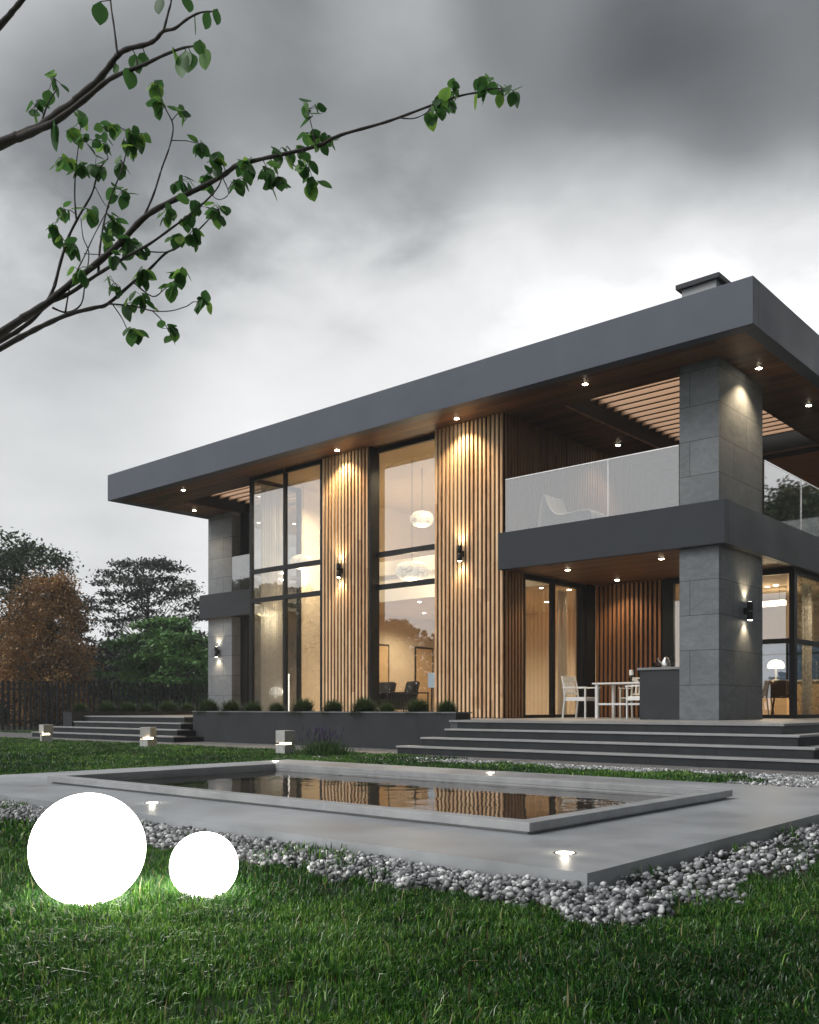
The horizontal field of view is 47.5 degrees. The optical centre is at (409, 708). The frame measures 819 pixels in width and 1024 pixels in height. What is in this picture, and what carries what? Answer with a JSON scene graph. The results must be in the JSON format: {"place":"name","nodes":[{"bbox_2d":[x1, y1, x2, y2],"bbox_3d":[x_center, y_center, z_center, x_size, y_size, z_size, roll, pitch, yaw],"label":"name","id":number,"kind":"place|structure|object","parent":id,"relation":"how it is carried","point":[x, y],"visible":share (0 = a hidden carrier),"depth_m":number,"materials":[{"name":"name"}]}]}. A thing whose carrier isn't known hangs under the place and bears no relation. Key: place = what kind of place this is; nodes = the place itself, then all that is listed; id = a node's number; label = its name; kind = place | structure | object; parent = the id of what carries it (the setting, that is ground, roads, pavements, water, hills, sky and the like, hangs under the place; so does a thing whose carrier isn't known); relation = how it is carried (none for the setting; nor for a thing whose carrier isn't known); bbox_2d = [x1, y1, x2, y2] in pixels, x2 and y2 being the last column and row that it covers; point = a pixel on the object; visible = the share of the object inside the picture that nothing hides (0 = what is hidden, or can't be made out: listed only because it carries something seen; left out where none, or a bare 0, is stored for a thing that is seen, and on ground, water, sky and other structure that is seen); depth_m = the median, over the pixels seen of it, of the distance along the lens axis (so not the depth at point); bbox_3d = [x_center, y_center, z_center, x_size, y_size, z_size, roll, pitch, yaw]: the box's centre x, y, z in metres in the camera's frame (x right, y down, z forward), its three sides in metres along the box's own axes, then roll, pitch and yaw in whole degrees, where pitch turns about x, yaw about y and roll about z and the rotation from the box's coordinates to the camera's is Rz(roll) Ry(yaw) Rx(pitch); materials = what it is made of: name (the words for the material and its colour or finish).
{"place":"outdoors","nodes":[
{"label":"outdoors","id":0,"kind":"place"},
{"bbox_2d":[0,730,468,852],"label":"lawn","id":1,"kind":"structure","parent":0,"point":[21,755],"depth_m":14.91,"materials":[{"name":"green plant"}]},
{"bbox_2d":[0,798,818,928],"bbox_3d":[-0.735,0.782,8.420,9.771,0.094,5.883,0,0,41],"label":"gravel","id":2,"kind":"structure","parent":0,"point":[602,903],"depth_m":4.29,"materials":[{"name":"grey gravel"}]},
{"bbox_2d":[0,722,818,1023],"bbox_3d":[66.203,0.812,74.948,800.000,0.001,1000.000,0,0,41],"label":"ground","id":3,"kind":"structure","parent":0,"point":[780,847],"depth_m":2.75,"materials":[{"name":"green plant"}]},
{"bbox_2d":[39,724,52,741],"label":"garden lamp","id":4,"kind":"object","parent":3,"relation":"on","point":[46,730],"visible":0.81,"depth_m":22.02,"materials":[{"name":"concrete"}]},
{"bbox_2d":[0,526,101,725],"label":"broadleaf tree","id":5,"kind":"object","parent":3,"relation":"on","point":[15,559],"visible":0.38,"depth_m":42.59,"materials":[{"name":"green plant"}]},
{"bbox_2d":[0,563,104,726],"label":"autumn tree","id":6,"kind":"object","parent":3,"relation":"on","point":[61,603],"visible":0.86,"depth_m":37.35,"materials":[{"name":"orange plant"}]},
{"bbox_2d":[28,793,145,905],"bbox_3d":[-1.308,0.589,3.790,0.455,0.487,0.455,0,0,41],"label":"ball lamp","id":7,"kind":"object","parent":3,"relation":"on","point":[83,847],"visible":0.86,"depth_m":3.63,"materials":[{"name":"white plastic"}]},
{"bbox_2d":[0,680,207,729],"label":"slat fence","id":8,"kind":"object","parent":3,"relation":"on","point":[73,689],"visible":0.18,"depth_m":34.45,"materials":[{"name":"wood"}]},
{"bbox_2d":[0,613,207,723],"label":"wood","id":9,"kind":"object","parent":3,"relation":"on","point":[95,670],"visible":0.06,"depth_m":54.41,"materials":[{"name":"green plant"}]},
{"bbox_2d":[31,716,202,741],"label":"side steps","id":10,"kind":"structure","parent":3,"relation":"on","point":[168,729],"depth_m":24.13,"materials":[{"name":"concrete"}]},
{"bbox_2d":[63,711,192,726],"bbox_3d":[-8.039,0.477,28.216,0.490,0.770,4.950,0,0,41],"label":"return planter","id":11,"kind":"object","parent":3,"relation":"on","point":[69,718],"visible":0.3,"depth_m":27.03,"materials":[{"name":"concrete"}]},
{"bbox_2d":[69,701,89,711],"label":"grass tuft","id":12,"kind":"object","parent":11,"relation":"on","point":[79,707],"visible":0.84,"depth_m":26.52,"materials":[{"name":"green plant"}]},
{"bbox_2d":[89,700,117,712],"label":"grass tuft","id":13,"kind":"object","parent":11,"relation":"on","point":[106,706],"visible":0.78,"depth_m":27.11,"materials":[{"name":"green plant"}]},
{"bbox_2d":[118,700,136,711],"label":"grass tuft","id":14,"kind":"object","parent":11,"relation":"on","point":[125,706],"visible":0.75,"depth_m":27.65,"materials":[{"name":"green plant"}]},
{"bbox_2d":[137,701,155,712],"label":"grass tuft","id":15,"kind":"object","parent":11,"relation":"on","point":[147,707],"visible":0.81,"depth_m":28.15,"materials":[{"name":"green plant"}]},
{"bbox_2d":[157,699,181,712],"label":"grass tuft","id":16,"kind":"object","parent":11,"relation":"on","point":[168,705],"visible":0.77,"depth_m":28.70,"materials":[{"name":"green plant"}]},
{"bbox_2d":[179,703,194,710],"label":"grass tuft","id":17,"kind":"object","parent":11,"relation":"on","point":[187,707],"visible":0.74,"depth_m":29.25,"materials":[{"name":"green plant"}]},
{"bbox_2d":[64,555,207,695],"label":"thin tree","id":18,"kind":"object","parent":3,"relation":"on","point":[163,565],"visible":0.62,"depth_m":46.43,"materials":[{"name":"green plant"}]},
{"bbox_2d":[140,727,156,746],"bbox_3d":[-5.338,0.614,19.032,0.276,0.457,0.276,0,0,23],"label":"garden lamp","id":19,"kind":"object","parent":3,"relation":"on","point":[147,734],"visible":0.78,"depth_m":18.93,"materials":[{"name":"concrete"}]},
{"bbox_2d":[90,615,207,710],"bbox_3d":[-9.987,-1.576,39.969,6.677,4.984,5.969,0,0,41],"label":"bushy tree","id":20,"kind":"object","parent":3,"relation":"on","point":[178,643],"visible":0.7,"depth_m":38.96,"materials":[{"name":"green plant"}]},
{"bbox_2d":[169,832,237,896],"bbox_3d":[-0.869,0.678,3.940,0.285,0.309,0.285,0,0,41],"label":"ball lamp","id":21,"kind":"object","parent":3,"relation":"on","point":[202,862],"visible":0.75,"depth_m":3.84,"materials":[{"name":"white plastic"}]},
{"bbox_2d":[0,0,521,351],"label":"garden tree","id":22,"kind":"object","parent":3,"relation":"on","point":[443,103],"visible":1,"depth_m":3.12,"materials":[{"name":"green plant"}]},
{"bbox_2d":[276,730,294,753],"bbox_3d":[-2.159,0.614,16.210,0.240,0.457,0.240,0,0,41],"label":"garden lamp","id":23,"kind":"object","parent":3,"relation":"on","point":[285,738],"visible":0.81,"depth_m":16.13,"materials":[{"name":"concrete"}]},
{"bbox_2d":[283,725,359,756],"bbox_3d":[-1.380,0.548,15.534,1.543,0.531,1.036,0,0,41],"label":"lavender","id":24,"kind":"object","parent":3,"relation":"on","point":[324,748],"visible":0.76,"depth_m":15.37,"materials":[{"name":"green plant"}]},
{"bbox_2d":[192,711,471,748],"bbox_3d":[-2.075,0.465,20.279,8.280,0.795,0.490,0,0,41],"label":"planter","id":25,"kind":"object","parent":3,"relation":"on","point":[388,730],"visible":0.71,"depth_m":19.60,"materials":[{"name":"concrete"}]},
{"bbox_2d":[195,696,221,713],"bbox_3d":[-4.900,-0.075,22.799,0.940,0.446,0.958,0,0,1],"label":"grass tuft","id":26,"kind":"object","parent":25,"relation":"in","point":[210,705],"visible":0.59,"depth_m":22.65,"materials":[{"name":"green plant"}]},
{"bbox_2d":[216,699,243,713],"bbox_3d":[-4.261,-0.061,22.219,0.838,0.412,0.857,0,0,42],"label":"grass tuft","id":27,"kind":"object","parent":25,"relation":"in","point":[232,705],"visible":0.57,"depth_m":22.09,"materials":[{"name":"green plant"}]},
{"bbox_2d":[242,700,263,710],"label":"grass tuft","id":28,"kind":"object","parent":25,"relation":"in","point":[254,706],"visible":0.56,"depth_m":21.55,"materials":[{"name":"green plant"}]},
{"bbox_2d":[265,701,286,712],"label":"grass tuft","id":29,"kind":"object","parent":25,"relation":"on","point":[275,707],"visible":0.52,"depth_m":21.01,"materials":[{"name":"green plant"}]},
{"bbox_2d":[287,696,318,713],"bbox_3d":[-2.348,-0.071,20.519,0.906,0.436,0.886,0,0,-4],"label":"grass tuft","id":30,"kind":"object","parent":25,"relation":"on","point":[303,705],"visible":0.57,"depth_m":20.38,"materials":[{"name":"green plant"}]},
{"bbox_2d":[318,698,345,713],"bbox_3d":[-1.601,-0.047,19.888,0.850,0.381,0.809,0,0,14],"label":"grass tuft","id":31,"kind":"object","parent":25,"relation":"on","point":[333,705],"visible":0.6,"depth_m":19.77,"materials":[{"name":"green plant"}]},
{"bbox_2d":[347,695,380,714],"bbox_3d":[-0.928,-0.080,19.280,0.983,0.458,0.964,0,0,-2],"label":"grass tuft","id":32,"kind":"object","parent":25,"relation":"on","point":[363,705],"visible":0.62,"depth_m":19.11,"materials":[{"name":"green plant"}]},
{"bbox_2d":[378,701,397,712],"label":"grass tuft","id":33,"kind":"object","parent":25,"relation":"on","point":[387,707],"visible":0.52,"depth_m":18.77,"materials":[{"name":"green plant"}]},
{"bbox_2d":[401,696,434,714],"bbox_3d":[0.148,-0.055,18.335,0.849,0.400,0.893,0,0,-33],"label":"grass tuft","id":34,"kind":"object","parent":25,"relation":"on","point":[420,705],"visible":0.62,"depth_m":18.18,"materials":[{"name":"green plant"}]},
{"bbox_2d":[432,700,461,714],"bbox_3d":[0.712,-0.038,17.829,0.767,0.357,0.752,0,0,41],"label":"grass tuft","id":35,"kind":"object","parent":25,"relation":"on","point":[447,706],"visible":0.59,"depth_m":17.71,"materials":[{"name":"green plant"}]},
{"bbox_2d":[0,759,818,891],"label":"pool deck","id":36,"kind":"structure","parent":3,"relation":"on","point":[689,822],"depth_m":5.92,"materials":[{"name":"concrete"}]},
{"bbox_2d":[114,770,669,818],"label":"water","id":37,"kind":"structure","parent":36,"relation":"in","point":[496,800],"depth_m":7.90,"materials":[{"name":"liquid"}]},
{"bbox_2d":[553,851,576,854],"bbox_3d":[0.765,0.711,4.582,0.116,0.006,0.116,0,0,41],"label":"ground light","id":38,"kind":"object","parent":36,"relation":"on","point":[564,852],"visible":1,"depth_m":4.58,"materials":[{"name":"metal"}]},
{"bbox_2d":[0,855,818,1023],"bbox_3d":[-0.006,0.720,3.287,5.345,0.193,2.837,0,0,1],"label":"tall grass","id":39,"kind":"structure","parent":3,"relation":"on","point":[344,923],"depth_m":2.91,"materials":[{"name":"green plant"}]},
{"bbox_2d":[190,722,818,735],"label":"terrace","id":40,"kind":"structure","parent":3,"relation":"on","point":[800,729],"depth_m":13.65,"materials":[{"name":"concrete"}]},
{"bbox_2d":[316,756,769,783],"bbox_3d":[1.163,0.766,12.052,6.790,0.102,2.440,0,0,41],"label":"grass strip","id":41,"kind":"object","parent":3,"relation":"on","point":[674,775],"depth_m":11.42,"materials":[{"name":"green plant"}]},
{"bbox_2d":[396,722,818,771],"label":"entrance steps","id":42,"kind":"structure","parent":3,"relation":"on","point":[751,747],"depth_m":13.89,"materials":[{"name":"concrete"}]},
{"bbox_2d":[473,759,808,782],"bbox_3d":[3.077,0.836,10.885,13.800,0.054,3.110,0,0,41],"label":"gravel bed","id":43,"kind":"object","parent":3,"relation":"on","point":[660,768],"depth_m":12.51,"materials":[{"name":"grey gravel"}]},
{"bbox_2d":[265,753,818,787],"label":"gravel strip","id":44,"kind":"object","parent":43,"relation":"on","point":[803,782],"visible":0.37,"depth_m":11.33,"materials":[{"name":"grey gravel"}]},
{"bbox_2d":[0,732,818,774],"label":"path","id":45,"kind":"structure","parent":0,"point":[216,744],"depth_m":16.95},
{"bbox_2d":[0,0,818,646],"label":"sky","id":46,"kind":"structure","parent":0,"point":[649,148],"materials":[{"name":"grey"}]},
{"bbox_2d":[127,715,818,725],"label":"terrace paving","id":47,"kind":"structure","parent":0,"point":[753,722],"depth_m":15.72,"materials":[{"name":"grey concrete"}]},
{"bbox_2d":[108,272,818,719],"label":"modern house","id":48,"kind":"structure","parent":47,"relation":"on","point":[704,478],"depth_m":20.41,"materials":[{"name":"dark grey plaster"},{"name":"wood"},{"name":"glass"}]},
{"bbox_2d":[214,646,219,656],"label":"wall lamp","id":49,"kind":"object","parent":48,"relation":"attached to","point":[216,652],"visible":1,"depth_m":29.85,"materials":[{"name":"black metal"}]},
{"bbox_2d":[255,602,276,615],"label":"pendant lamp","id":50,"kind":"object","parent":48,"relation":"hanging from","point":[257,609],"visible":0.26,"depth_m":25.56,"materials":[{"name":"beige"}]},
{"bbox_2d":[241,501,295,710],"bbox_3d":[-3.941,-3.010,28.565,3.790,6.445,0.100,0,0,41],"label":"side window","id":51,"kind":"structure","parent":48,"relation":"in","point":[244,516],"depth_m":29.64,"materials":[{"name":"black metal"}]},
{"bbox_2d":[261,484,281,710],"bbox_3d":[-3.773,-2.967,25.515,0.073,6.240,0.750,0,0,41],"label":"curtain","id":52,"kind":"object","parent":48,"relation":"hanging from","point":[271,585],"visible":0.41,"depth_m":25.51,"materials":[{"name":"beige fabric"}]},
{"bbox_2d":[255,617,295,710],"bbox_3d":[-3.694,-1.317,28.747,3.400,2.940,0.073,0,0,41],"label":"curtain","id":53,"kind":"object","parent":48,"relation":"hanging from","point":[292,654],"visible":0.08,"depth_m":28.75,"materials":[{"name":"beige fabric"}]},
{"bbox_2d":[255,510,295,587],"bbox_3d":[-3.694,-4.888,28.747,3.400,2.400,0.073,0,0,41],"label":"curtain","id":54,"kind":"object","parent":48,"relation":"hanging from","point":[291,534],"visible":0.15,"depth_m":28.75,"materials":[{"name":"beige fabric"}]},
{"bbox_2d":[249,459,321,710],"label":"corner window","id":55,"kind":"structure","parent":48,"relation":"in","point":[285,567],"depth_m":24.98,"materials":[{"name":"black metal"}]},
{"bbox_2d":[288,674,288,710],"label":"floor lamp","id":56,"kind":"object","parent":48,"relation":"on","point":[288,692],"visible":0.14,"depth_m":24.84,"materials":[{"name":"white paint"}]},
{"bbox_2d":[290,554,314,569],"bbox_3d":[-2.970,-5.056,25.973,0.720,2.353,0.702,0,0,41],"label":"pendant lamp","id":57,"kind":"object","parent":48,"relation":"hanging from","point":[299,558],"visible":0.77,"depth_m":25.71,"materials":[{"name":"beige glass"}]},
{"bbox_2d":[336,563,342,577],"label":"wall lamp","id":58,"kind":"object","parent":48,"relation":"attached to","point":[340,569],"visible":1,"depth_m":22.70,"materials":[{"name":"black metal"}]},
{"bbox_2d":[379,646,387,681],"bbox_3d":[-0.944,-0.873,28.853,0.038,2.130,0.800,0,0,41],"label":"interior door","id":59,"kind":"structure","parent":48,"relation":"in","point":[383,650],"depth_m":28.97,"materials":[{"name":"brown wood"}]},
{"bbox_2d":[379,682,395,692],"bbox_3d":[-0.912,-0.255,25.066,0.891,0.912,0.960,0,0,-34],"label":"lounge armchair","id":60,"kind":"object","parent":48,"relation":"on","point":[387,686],"visible":0.11,"depth_m":25.07,"materials":[{"name":"black fabric"}]},
{"bbox_2d":[379,681,419,708],"bbox_3d":[-0.256,-0.255,24.342,0.891,0.912,0.960,0,0,-19],"label":"lounge armchair","id":61,"kind":"object","parent":48,"relation":"on","point":[411,686],"visible":0.44,"depth_m":24.08,"materials":[{"name":"black fabric"}]},
{"bbox_2d":[369,434,434,710],"bbox_3d":[-0.107,-3.013,21.663,2.020,6.450,0.310,0,0,41],"label":"tall window","id":62,"kind":"structure","parent":48,"relation":"in","point":[374,554],"depth_m":22.23,"materials":[{"name":"black metal"}]},
{"bbox_2d":[381,692,428,711],"bbox_3d":[-0.108,-0.089,22.445,1.180,0.580,0.400,0,0,41],"label":"wire bench","id":63,"kind":"object","parent":48,"relation":"on","point":[411,693],"visible":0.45,"depth_m":22.22,"materials":[{"name":"black metal"}]},
{"bbox_2d":[395,561,428,580],"bbox_3d":[0.062,-4.713,23.294,0.860,3.039,0.838,0,0,41],"label":"pendant lamp","id":64,"kind":"object","parent":48,"relation":"hanging from","point":[411,570],"visible":0.96,"depth_m":22.99,"materials":[{"name":"beige glass"}]},
{"bbox_2d":[410,511,433,526],"bbox_3d":[0.324,-5.468,24.131,0.620,1.528,0.604,0,0,41],"label":"pendant lamp","id":65,"kind":"object","parent":48,"relation":"hanging from","point":[421,518],"visible":1,"depth_m":23.91,"materials":[{"name":"beige glass"}]},
{"bbox_2d":[416,648,431,711],"bbox_3d":[0.480,-0.873,30.465,0.038,2.130,0.800,0,0,41],"label":"interior door","id":66,"kind":"structure","parent":48,"relation":"in","point":[423,656],"depth_m":30.41,"materials":[{"name":"brown wood"}]},
{"bbox_2d":[428,673,434,711],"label":"floor lamp","id":67,"kind":"object","parent":48,"relation":"on","point":[431,680],"visible":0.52,"depth_m":22.60,"materials":[{"name":"white metal"}]},
{"bbox_2d":[457,545,463,561],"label":"wall lamp","id":68,"kind":"object","parent":48,"relation":"attached to","point":[460,554],"visible":1,"depth_m":20.19,"materials":[{"name":"black metal"}]},
{"bbox_2d":[523,573,584,717],"bbox_3d":[3.282,-1.360,21.192,0.100,3.145,2.568,0,0,41],"label":"sliding door","id":69,"kind":"structure","parent":48,"relation":"in","point":[552,583],"depth_m":21.12,"materials":[{"name":"black metal"}]},
{"bbox_2d":[557,591,566,714],"bbox_3d":[3.639,-1.317,22.170,0.073,2.940,0.350,0,0,41],"label":"curtain","id":70,"kind":"object","parent":48,"relation":"hanging from","point":[561,633],"visible":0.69,"depth_m":22.11,"materials":[{"name":"beige fabric"}]},
{"bbox_2d":[538,494,606,526],"bbox_3d":[3.401,-4.052,19.345,1.332,0.848,0.702,0,0,41],"label":"lounge chair","id":71,"kind":"object","parent":48,"relation":"on","point":[552,509],"visible":0.76,"depth_m":19.38,"materials":[{"name":"white fabric"}]},
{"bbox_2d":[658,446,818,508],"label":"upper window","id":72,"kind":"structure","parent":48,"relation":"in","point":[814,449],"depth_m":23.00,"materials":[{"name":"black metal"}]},
{"bbox_2d":[663,567,818,718],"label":"kitchen window","id":73,"kind":"structure","parent":48,"relation":"in","point":[803,640],"depth_m":19.93,"materials":[{"name":"black metal"}]},
{"bbox_2d":[744,601,752,619],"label":"wall lamp","id":74,"kind":"object","parent":48,"relation":"attached to","point":[748,611],"visible":1,"depth_m":17.25,"materials":[{"name":"black metal"}]},
{"bbox_2d":[762,680,773,714],"bbox_3d":[8.165,-0.222,21.566,0.466,0.838,0.563,0,0,6],"label":"kitchen chair","id":75,"kind":"object","parent":48,"relation":"on","point":[766,688],"visible":0.44,"depth_m":21.35,"materials":[{"name":"brown leather"}]},
{"bbox_2d":[762,587,786,606],"bbox_3d":[8.621,-2.671,22.406,0.850,0.434,0.160,0,0,41],"label":"linear pendant","id":76,"kind":"object","parent":48,"relation":"hanging from","point":[779,602],"visible":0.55,"depth_m":22.22,"materials":[{"name":"white"}]},
{"bbox_2d":[762,643,788,679],"bbox_3d":[10.421,-1.263,25.619,4.100,1.050,0.120,0,0,41],"label":"rear window","id":77,"kind":"structure","parent":48,"relation":"in","point":[770,652],"depth_m":25.90,"materials":[{"name":"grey glass"}]},
{"bbox_2d":[771,680,788,714],"bbox_3d":[8.499,-0.222,21.264,0.466,0.838,0.563,0,0,23],"label":"kitchen chair","id":78,"kind":"object","parent":48,"relation":"on","point":[779,688],"visible":0.67,"depth_m":21.08,"materials":[{"name":"brown leather"}]},
{"bbox_2d":[561,676,599,717],"bbox_3d":[3.654,-0.239,19.922,0.641,0.908,0.590,0,0,41],"label":"dining armchair","id":79,"kind":"object","parent":47,"relation":"on","point":[569,683],"visible":0.94,"depth_m":19.95,"materials":[{"name":"white paint"}]},
{"bbox_2d":[592,682,639,717],"bbox_3d":[4.618,-0.160,19.404,1.370,0.745,0.840,0,0,41],"label":"dining table","id":80,"kind":"object","parent":47,"relation":"on","point":[613,703],"visible":0.5,"depth_m":19.52,"materials":[{"name":"white paint"}]},
{"bbox_2d":[629,670,633,681],"bbox_3d":[4.582,-0.662,19.235,0.100,0.260,0.100,0,0,41],"label":"candle holder","id":81,"kind":"object","parent":80,"relation":"on","point":[631,673],"visible":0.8,"depth_m":19.20,"materials":[{"name":"white glass"}]},
{"bbox_2d":[618,677,639,717],"bbox_3d":[4.994,-0.239,20.381,0.590,0.908,0.641,0,0,41],"label":"dining armchair","id":82,"kind":"object","parent":47,"relation":"on","point":[634,679],"visible":0.27,"depth_m":20.65,"materials":[{"name":"white paint"}]},
{"bbox_2d":[625,685,639,718],"bbox_3d":[4.696,-0.239,18.447,0.590,0.908,0.641,0,0,-19],"label":"dining armchair","id":83,"kind":"object","parent":47,"relation":"on","point":[632,697],"visible":0.07,"depth_m":18.58,"materials":[{"name":"white paint"}]},
{"bbox_2d":[637,667,678,719],"bbox_3d":[4.860,-0.275,17.589,0.877,0.975,0.700,0,0,41],"label":"outdoor counter","id":84,"kind":"object","parent":47,"relation":"on","point":[659,693],"visible":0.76,"depth_m":17.34,"materials":[{"name":"grey stone"}]},
{"bbox_2d":[657,656,674,666],"bbox_3d":[4.836,-0.873,17.552,0.184,0.220,0.287,0,0,76],"label":"kettle","id":85,"kind":"object","parent":84,"relation":"on","point":[665,662],"visible":0.85,"depth_m":17.50,"materials":[{"name":"metal"}]},
{"bbox_2d":[651,662,660,666],"bbox_3d":[4.761,-0.824,17.724,0.320,0.133,0.190,0,0,35],"label":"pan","id":86,"kind":"object","parent":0,"point":[656,664],"visible":0.62,"depth_m":17.82,"materials":[{"name":"black metal"}]},
{"bbox_2d":[762,680,788,714],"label":"kitchen island","id":87,"kind":"structure","parent":0,"point":[781,706],"depth_m":22.75,"materials":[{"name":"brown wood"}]},
{"bbox_2d":[767,660,784,679],"bbox_3d":[9.077,-0.948,23.070,0.420,0.520,0.420,0,0,41],"label":"kitchen lamp","id":88,"kind":"object","parent":87,"relation":"on","point":[776,664],"visible":0.88,"depth_m":22.95,"materials":[{"name":"white paint"}]},
{"bbox_2d":[767,775,818,787],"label":"gravel","id":89,"kind":"structure","parent":0,"point":[814,785],"depth_m":9.76,"materials":[{"name":"grey gravel"}]}
]}

